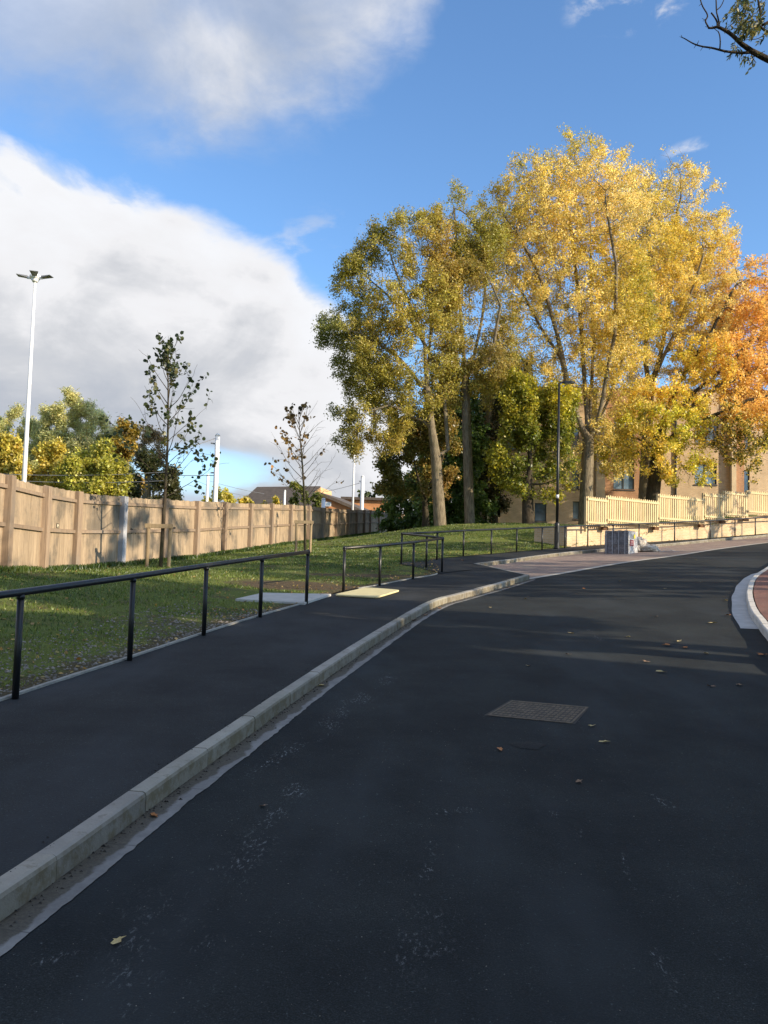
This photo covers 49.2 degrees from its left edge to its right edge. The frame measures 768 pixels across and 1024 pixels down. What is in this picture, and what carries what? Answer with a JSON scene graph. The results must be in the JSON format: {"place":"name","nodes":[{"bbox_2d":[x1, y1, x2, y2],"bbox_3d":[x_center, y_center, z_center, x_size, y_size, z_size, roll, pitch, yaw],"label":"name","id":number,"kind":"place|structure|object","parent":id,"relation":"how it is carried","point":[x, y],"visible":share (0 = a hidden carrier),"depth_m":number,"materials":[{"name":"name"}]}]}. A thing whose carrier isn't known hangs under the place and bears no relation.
{"place":"outdoors","nodes":[
{"label":"outdoors","id":0,"kind":"place"},
{"bbox_2d":[8,472,160,475],"bbox_3d":[-15.553,-1.969,41.998,9.415,0.374,0.026,2,-4,0],"label":"overhead wire","id":1,"kind":"object","parent":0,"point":[79,475],"visible":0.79,"depth_m":41.98,"materials":[{"name":"grey metal"}]},
{"bbox_2d":[28,480,167,482],"bbox_3d":[-15.554,-1.590,41.997,9.419,0.267,0.026,2,-4,0],"label":"overhead wire","id":2,"kind":"object","parent":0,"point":[89,482],"visible":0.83,"depth_m":41.98,"materials":[{"name":"grey metal"}]},
{"bbox_2d":[247,486,331,505],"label":"brick house","id":3,"kind":"structure","parent":0,"point":[259,497],"depth_m":100.07,"materials":[{"name":"tile"}]},
{"bbox_2d":[341,497,386,511],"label":"brick house","id":4,"kind":"structure","parent":0,"point":[370,503],"depth_m":112.00,"materials":[{"name":"brick"}]},
{"bbox_2d":[0,534,765,875],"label":"path","id":5,"kind":"structure","parent":0,"point":[80,748],"depth_m":6.90,"materials":[{"name":"black asphalt"}]},
{"bbox_2d":[0,604,299,700],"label":"path edging","id":6,"kind":"object","parent":5,"relation":"on","point":[69,676],"visible":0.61,"depth_m":8.68,"materials":[{"name":"concrete"}]},
{"bbox_2d":[0,550,309,699],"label":"handrail","id":7,"kind":"object","parent":5,"relation":"on","point":[19,594],"visible":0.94,"depth_m":8.75,"materials":[{"name":"black metal"}]},
{"bbox_2d":[0,580,504,873],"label":"tarmac crumbs","id":8,"kind":"object","parent":5,"relation":"on","point":[230,723],"visible":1,"depth_m":5.85,"materials":[{"name":"black asphalt"}]},
{"bbox_2d":[336,587,398,597],"bbox_3d":[-0.247,1.555,16.208,0.926,0.136,2.040,0,-4,18],"label":"access board","id":9,"kind":"object","parent":5,"relation":"on","point":[368,592],"visible":1,"depth_m":15.97,"materials":[{"name":"beige wood"}]},
{"bbox_2d":[357,573,437,588],"bbox_3d":[0.361,1.587,19.231,0.160,0.389,3.980,0,-4,29],"label":"path edging","id":10,"kind":"object","parent":5,"relation":"on","point":[397,581],"visible":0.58,"depth_m":19.19,"materials":[{"name":"concrete"}]},
{"bbox_2d":[342,517,767,591],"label":"handrail","id":11,"kind":"object","parent":5,"relation":"on","point":[436,538],"visible":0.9,"depth_m":25.50,"materials":[{"name":"black metal"}]},
{"bbox_2d":[553,380,574,548],"bbox_3d":[7.138,-1.837,33.206,0.747,6.801,0.260,2,-4,0],"label":"lamp post","id":12,"kind":"object","parent":5,"relation":"on","point":[556,534],"visible":0.94,"depth_m":33.13,"materials":[{"name":"black metal"}]},
{"bbox_2d":[476,534,767,565],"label":"kerb","id":13,"kind":"structure","parent":5,"relation":"on","point":[497,562],"depth_m":31.05,"materials":[{"name":"concrete"}]},
{"bbox_2d":[0,543,767,1023],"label":"road","id":14,"kind":"structure","parent":0,"point":[532,885],"depth_m":4.30,"materials":[{"name":"black asphalt"}]},
{"bbox_2d":[111,936,124,943],"bbox_3d":[-1.038,1.666,3.261,0.048,0.010,0.071,-5,-2,10],"label":"fallen leaf","id":15,"kind":"object","parent":14,"relation":"on","point":[116,940],"visible":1,"depth_m":3.26,"materials":[{"name":"beige plant"}]},
{"bbox_2d":[0,575,528,921],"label":"kerb","id":16,"kind":"structure","parent":14,"relation":"on","point":[26,880],"depth_m":4.94,"materials":[{"name":"concrete"}]},
{"bbox_2d":[0,579,535,955],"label":"gutter channel","id":17,"kind":"object","parent":14,"relation":"on","point":[95,866],"visible":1,"depth_m":4.59,"materials":[{"name":"concrete"}]},
{"bbox_2d":[0,580,526,925],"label":"gutter grit","id":18,"kind":"object","parent":17,"relation":"on","point":[103,845],"visible":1,"depth_m":5.02,"materials":[{"name":"stone"}]},
{"bbox_2d":[5,645,753,1019],"bbox_3d":[1.804,1.657,6.586,4.989,0.740,10.044,1,-4,11],"label":"road grit","id":19,"kind":"object","parent":14,"relation":"on","point":[375,845],"visible":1,"depth_m":3.94,"materials":[{"name":"gravel"}]},
{"bbox_2d":[474,563,526,574],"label":"kerb","id":20,"kind":"structure","parent":14,"relation":"on","point":[501,569],"depth_m":21.95,"materials":[{"name":"concrete"}]},
{"bbox_2d":[509,741,545,748],"bbox_3d":[1.068,1.748,6.297,0.252,0.016,0.224,-1,-4,34],"label":"stop tap cover","id":21,"kind":"object","parent":14,"relation":"on","point":[531,745],"visible":1,"depth_m":6.28,"materials":[{"name":"grey metal"}]},
{"bbox_2d":[485,700,588,723],"bbox_3d":[1.347,1.757,7.332,0.823,0.088,0.648,0,-4,19],"label":"drain cover","id":22,"kind":"object","parent":14,"relation":"on","point":[549,712],"visible":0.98,"depth_m":7.30,"materials":[{"name":"metal"}]},
{"bbox_2d":[529,542,767,578],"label":"layby edging","id":23,"kind":"object","parent":14,"relation":"on","point":[629,561],"visible":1,"depth_m":25.09,"materials":[{"name":"concrete"}]},
{"bbox_2d":[732,573,758,628],"bbox_3d":[7.323,1.571,16.780,0.547,0.889,10.884,0,-4,25],"label":"gutter channel","id":24,"kind":"object","parent":14,"relation":"on","point":[741,615],"visible":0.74,"depth_m":14.03,"materials":[{"name":"grey concrete"}]},
{"bbox_2d":[746,567,767,640],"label":"kerb","id":25,"kind":"structure","parent":14,"relation":"on","point":[759,620],"depth_m":12.93,"materials":[{"name":"concrete"}]},
{"bbox_2d":[0,515,767,696],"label":"grass verge","id":26,"kind":"object","parent":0,"point":[286,584],"depth_m":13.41,"materials":[{"name":"green plant"}]},
{"bbox_2d":[0,429,23,474],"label":"maple tree","id":27,"kind":"object","parent":26,"relation":"on","point":[11,446],"visible":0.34,"depth_m":44.46,"materials":[{"name":"yellow plant"}]},
{"bbox_2d":[0,401,45,457],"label":"willow tree","id":28,"kind":"object","parent":26,"relation":"on","point":[7,423],"visible":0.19,"depth_m":53.77,"materials":[{"name":"green plant"}]},
{"bbox_2d":[28,385,138,485],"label":"willow tree","id":29,"kind":"object","parent":26,"relation":"on","point":[63,422],"visible":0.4,"depth_m":51.28,"materials":[{"name":"green plant"}]},
{"bbox_2d":[0,601,272,696],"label":"stones","id":30,"kind":"object","parent":26,"relation":"on","point":[25,667],"visible":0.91,"depth_m":9.70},
{"bbox_2d":[132,424,169,498],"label":"birch tree","id":31,"kind":"object","parent":26,"relation":"on","point":[155,438],"visible":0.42,"depth_m":57.91,"materials":[{"name":"green plant"}]},
{"bbox_2d":[145,523,172,566],"bbox_3d":[-5.940,0.984,22.079,0.741,1.355,0.170,2,-4,-3],"label":"tree stake","id":32,"kind":"object","parent":26,"relation":"on","point":[148,526],"visible":0.94,"depth_m":22.04,"materials":[{"name":"beige wood"}]},
{"bbox_2d":[98,331,223,566],"bbox_3d":[-5.956,-1.643,22.236,3.386,6.182,2.870,2,-4,0],"label":"sapling","id":33,"kind":"object","parent":26,"relation":"on","point":[167,349],"visible":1,"depth_m":22.07,"materials":[{"name":"green plant"}]},
{"bbox_2d":[0,531,379,572],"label":"tall grass","id":34,"kind":"structure","parent":26,"relation":"on","point":[64,567],"depth_m":25.35,"materials":[{"name":"green plant"}]},
{"bbox_2d":[0,473,404,569],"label":"timber fence","id":35,"kind":"object","parent":26,"relation":"on","point":[45,526],"visible":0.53,"depth_m":24.64,"materials":[{"name":"brown wood"}]},
{"bbox_2d":[205,474,208,501],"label":"power pole","id":36,"kind":"object","parent":26,"relation":"on","point":[207,488],"visible":0.33,"depth_m":74.85,"materials":[{"name":"white paint"}]},
{"bbox_2d":[201,486,236,502],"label":"garden tree","id":37,"kind":"object","parent":26,"relation":"on","point":[227,496],"visible":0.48,"depth_m":79.58,"materials":[{"name":"yellow plant"}]},
{"bbox_2d":[237,494,282,504],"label":"garden tree","id":38,"kind":"object","parent":26,"relation":"on","point":[246,499],"visible":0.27,"depth_m":85.85,"materials":[{"name":"yellow plant"}]},
{"bbox_2d":[235,593,330,604],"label":"concrete slab","id":39,"kind":"structure","parent":26,"relation":"on","point":[290,598],"depth_m":14.48,"materials":[{"name":"grey concrete"}]},
{"bbox_2d":[264,402,343,550],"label":"sapling","id":40,"kind":"object","parent":26,"relation":"on","point":[291,417],"visible":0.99,"depth_m":30.41,"materials":[{"name":"green plant"}]},
{"bbox_2d":[294,520,313,551],"bbox_3d":[-2.926,1.002,30.421,0.701,1.395,0.170,2,-4,-3],"label":"tree stake","id":41,"kind":"object","parent":26,"relation":"on","point":[296,522],"visible":0.91,"depth_m":30.38,"materials":[{"name":"beige wood"}]},
{"bbox_2d":[288,480,326,507],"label":"garden tree","id":42,"kind":"object","parent":26,"relation":"on","point":[294,500],"visible":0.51,"depth_m":83.78,"materials":[{"name":"green plant"}]},
{"bbox_2d":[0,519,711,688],"bbox_3d":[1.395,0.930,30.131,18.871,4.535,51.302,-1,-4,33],"label":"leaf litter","id":43,"kind":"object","parent":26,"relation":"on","point":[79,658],"visible":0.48,"depth_m":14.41,"materials":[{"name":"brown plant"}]},
{"bbox_2d":[309,200,473,525],"bbox_3d":[0.435,-7.910,42.753,8.769,17.277,5.730,2,-4,0],"label":"ash tree","id":44,"kind":"object","parent":26,"relation":"on","point":[362,345],"visible":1,"depth_m":42.34,"materials":[{"name":"green plant"}]},
{"bbox_2d":[371,469,430,532],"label":"holly tree","id":45,"kind":"object","parent":26,"relation":"on","point":[390,508],"visible":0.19,"depth_m":61.68,"materials":[{"name":"green plant"}]},
{"bbox_2d":[370,397,462,526],"bbox_3d":[1.910,-2.939,47.063,4.946,7.923,3.852,0,-4,30],"label":"tree","id":46,"kind":"object","parent":26,"relation":"on","point":[417,442],"visible":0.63,"depth_m":46.72,"materials":[{"name":"green plant"}]},
{"bbox_2d":[391,448,493,528],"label":"holly tree","id":47,"kind":"object","parent":26,"relation":"on","point":[408,519],"visible":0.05,"depth_m":58.50,"materials":[{"name":"green plant"}]},
{"bbox_2d":[409,393,499,527],"bbox_3d":[4.565,-3.124,55.204,5.381,10.109,4.854,-1,-4,32],"label":"holly tree","id":48,"kind":"object","parent":26,"relation":"on","point":[454,508],"visible":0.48,"depth_m":54.27,"materials":[{"name":"green plant"}]},
{"bbox_2d":[421,175,525,523],"bbox_3d":[4.701,-8.481,43.783,5.624,18.404,4.732,2,-4,0],"label":"ash tree","id":49,"kind":"object","parent":26,"relation":"on","point":[487,245],"visible":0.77,"depth_m":43.39,"materials":[{"name":"green plant"}]},
{"bbox_2d":[473,348,534,522],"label":"holly tree","id":50,"kind":"object","parent":26,"relation":"on","point":[491,493],"visible":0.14,"depth_m":56.19,"materials":[{"name":"green plant"}]},
{"bbox_2d":[479,366,585,523],"bbox_3d":[7.562,-3.255,42.389,5.236,7.939,3.694,2,-4,0],"label":"lime tree","id":51,"kind":"object","parent":26,"relation":"on","point":[527,408],"visible":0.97,"depth_m":42.01,"materials":[{"name":"green plant"}]},
{"bbox_2d":[470,122,683,524],"bbox_3d":[10.859,-10.368,46.234,12.918,22.454,7.297,2,-4,0],"label":"ash tree","id":52,"kind":"object","parent":26,"relation":"on","point":[552,214],"visible":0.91,"depth_m":45.71,"materials":[{"name":"yellow plant"}]},
{"bbox_2d":[534,515,767,549],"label":"brick wall","id":53,"kind":"structure","parent":26,"relation":"on","point":[578,535],"depth_m":38.75,"materials":[{"name":"beige brick"}]},
{"bbox_2d":[584,490,767,531],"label":"picket fence","id":54,"kind":"object","parent":53,"relation":"on","point":[740,504],"visible":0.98,"depth_m":38.62,"materials":[{"name":"beige wood"}]},
{"bbox_2d":[575,239,767,513],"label":"maple tree","id":55,"kind":"object","parent":26,"relation":"on","point":[738,370],"visible":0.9,"depth_m":47.20,"materials":[{"name":"orange plant"}]},
{"bbox_2d":[0,0,767,511],"label":"sky","id":56,"kind":"structure","parent":0,"point":[204,170],"materials":[{"name":"blue"}]},
{"bbox_2d":[399,556,471,572],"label":"side path","id":57,"kind":"structure","parent":0,"point":[462,563],"depth_m":23.69,"materials":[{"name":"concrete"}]},
{"bbox_2d":[332,545,746,593],"bbox_3d":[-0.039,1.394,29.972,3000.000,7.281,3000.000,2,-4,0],"label":"ground","id":58,"kind":"structure","parent":0,"point":[449,557],"depth_m":44.54,"materials":[{"name":"soil"}]},
{"bbox_2d":[16,270,53,481],"bbox_3d":[-16.842,-4.367,39.291,1.691,14.098,1.112,2,-4,0],"label":"floodlight mast","id":59,"kind":"object","parent":58,"relation":"on","point":[35,277],"visible":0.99,"depth_m":39.63,"materials":[{"name":"white metal"}]},
{"bbox_2d":[9,436,69,488],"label":"birch tree","id":60,"kind":"object","parent":58,"relation":"on","point":[44,452],"visible":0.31,"depth_m":43.73,"materials":[{"name":"yellow plant"}]},
{"bbox_2d":[52,437,135,496],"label":"lime tree","id":61,"kind":"object","parent":58,"relation":"on","point":[97,466],"visible":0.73,"depth_m":42.48,"materials":[{"name":"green plant"}]},
{"bbox_2d":[109,417,147,496],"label":"maple tree","id":62,"kind":"object","parent":58,"relation":"on","point":[132,435],"visible":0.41,"depth_m":45.63,"materials":[{"name":"brown plant"}]},
{"bbox_2d":[125,446,185,500],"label":"sycamore tree","id":63,"kind":"object","parent":58,"relation":"on","point":[151,462],"visible":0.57,"depth_m":43.72,"materials":[{"name":"green plant"}]},
{"bbox_2d":[210,433,219,501],"bbox_3d":[-9.134,-0.693,44.786,0.496,7.058,0.288,2,-4,0],"label":"power pole","id":64,"kind":"object","parent":58,"relation":"on","point":[216,470],"visible":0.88,"depth_m":44.79,"materials":[{"name":"white paint"}]},
{"bbox_2d":[180,475,213,475],"bbox_3d":[-10.336,-1.974,45.001,2.565,0.089,0.044,2,-4,0],"label":"overhead wire","id":65,"kind":"object","parent":64,"relation":"attached to","point":[196,475],"visible":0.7,"depth_m":44.98,"materials":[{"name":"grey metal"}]},
{"bbox_2d":[283,490,285,504],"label":"power pole","id":66,"kind":"object","parent":58,"relation":"on","point":[284,502],"visible":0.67,"depth_m":81.90,"materials":[{"name":"white paint"}]},
{"bbox_2d":[321,498,324,507],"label":"power pole","id":67,"kind":"object","parent":58,"relation":"on","point":[323,503],"visible":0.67,"depth_m":77.82,"materials":[{"name":"white paint"}]},
{"bbox_2d":[320,492,367,509],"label":"brick house","id":68,"kind":"structure","parent":58,"relation":"on","point":[333,502],"depth_m":96.00,"materials":[{"name":"brick"}]},
{"bbox_2d":[352,433,355,509],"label":"lamp post","id":69,"kind":"object","parent":58,"relation":"on","point":[353,480],"visible":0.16,"depth_m":83.57,"materials":[{"name":"white metal"}]},
{"bbox_2d":[359,476,363,509],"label":"power pole","id":70,"kind":"object","parent":58,"relation":"on","point":[361,497],"visible":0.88,"depth_m":79.76,"materials":[{"name":"white paint"}]},
{"bbox_2d":[357,489,381,496],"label":"garden tree","id":71,"kind":"object","parent":58,"relation":"on","point":[367,494],"visible":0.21,"depth_m":129.89,"materials":[{"name":"green plant"}]},
{"bbox_2d":[480,386,767,524],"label":"brick building","id":72,"kind":"structure","parent":58,"relation":"on","point":[732,478],"depth_m":56.70,"materials":[{"name":"brown brick"}]},
{"bbox_2d":[534,503,546,522],"bbox_3d":[10.623,0.058,56.928,0.887,1.333,0.260,1,-4,3],"label":"window","id":73,"kind":"structure","parent":72,"relation":"in","point":[540,508],"depth_m":57.01,"materials":[{"name":"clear glass"}]},
{"bbox_2d":[571,469,579,489],"bbox_3d":[13.009,-2.291,56.965,0.544,1.615,0.260,1,-4,3],"label":"window","id":74,"kind":"structure","parent":72,"relation":"in","point":[573,475],"depth_m":57.03,"materials":[{"name":"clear glass"}]},
{"bbox_2d":[572,501,578,520],"bbox_3d":[13.013,-0.066,56.822,0.543,1.297,0.260,1,-4,3],"label":"window","id":75,"kind":"structure","parent":72,"relation":"in","point":[575,504],"depth_m":56.90,"materials":[{"name":"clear glass"}]},
{"bbox_2d":[572,428,578,450],"bbox_3d":[13.048,-4.945,57.134,0.545,1.589,0.260,1,-4,3],"label":"window","id":76,"kind":"structure","parent":72,"relation":"in","point":[576,434],"depth_m":57.20,"materials":[{"name":"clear glass"}]},
{"bbox_2d":[613,460,634,490],"bbox_3d":[16.245,-2.482,56.824,1.494,2.096,0.260,1,-4,3],"label":"window","id":77,"kind":"structure","parent":72,"relation":"in","point":[628,483],"depth_m":56.87,"materials":[{"name":"clear glass"}]},
{"bbox_2d":[694,463,717,485],"bbox_3d":[21.692,-2.555,56.569,1.548,1.571,0.260,1,-4,3],"label":"window","id":78,"kind":"structure","parent":72,"relation":"in","point":[710,480],"depth_m":56.63,"materials":[{"name":"clear glass"}]},
{"bbox_2d":[695,416,717,444],"bbox_3d":[21.831,-5.536,56.754,1.689,1.962,0.260,1,-4,3],"label":"window","id":79,"kind":"structure","parent":72,"relation":"in","point":[715,427],"depth_m":56.80,"materials":[{"name":"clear glass"}]},
{"bbox_2d":[744,470,748,491],"bbox_3d":[24.403,-2.053,56.488,0.369,1.544,0.100,1,-4,3],"label":"window","id":80,"kind":"structure","parent":72,"relation":"in","point":[746,478],"depth_m":56.48,"materials":[{"name":"clear glass"}]},
{"bbox_2d":[590,144,755,520],"bbox_3d":[17.261,-10.705,50.808,9.530,23.006,6.986,2,-4,0],"label":"ash tree","id":81,"kind":"object","parent":58,"relation":"on","point":[700,264],"visible":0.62,"depth_m":50.08,"materials":[{"name":"yellow plant"}]},
{"bbox_2d":[490,537,767,577],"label":"layby paving","id":82,"kind":"structure","parent":0,"point":[544,566],"depth_m":27.83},
{"bbox_2d":[604,530,636,553],"bbox_3d":[8.825,1.130,31.161,0.924,0.875,1.010,-1,-4,35],"label":"pallet of blocks","id":83,"kind":"object","parent":82,"relation":"on","point":[620,542],"visible":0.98,"depth_m":30.79,"materials":[{"name":"concrete"}]},
{"bbox_2d":[637,536,672,551],"bbox_3d":[10.237,1.238,31.934,1.914,0.636,0.762,2,-4,0],"label":"heap","id":84,"kind":"object","parent":82,"relation":"on","point":[643,545],"visible":0.7,"depth_m":31.80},
{"bbox_2d":[754,570,767,619],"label":"block paving","id":85,"kind":"structure","parent":0,"point":[761,591],"depth_m":14.90,"materials":[{"name":"red brick"}]},
{"bbox_2d":[681,0,767,74],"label":"ash tree","id":86,"kind":"object","parent":85,"relation":"on","point":[746,27],"visible":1,"depth_m":7.99,"materials":[{"name":"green plant"}]}
]}

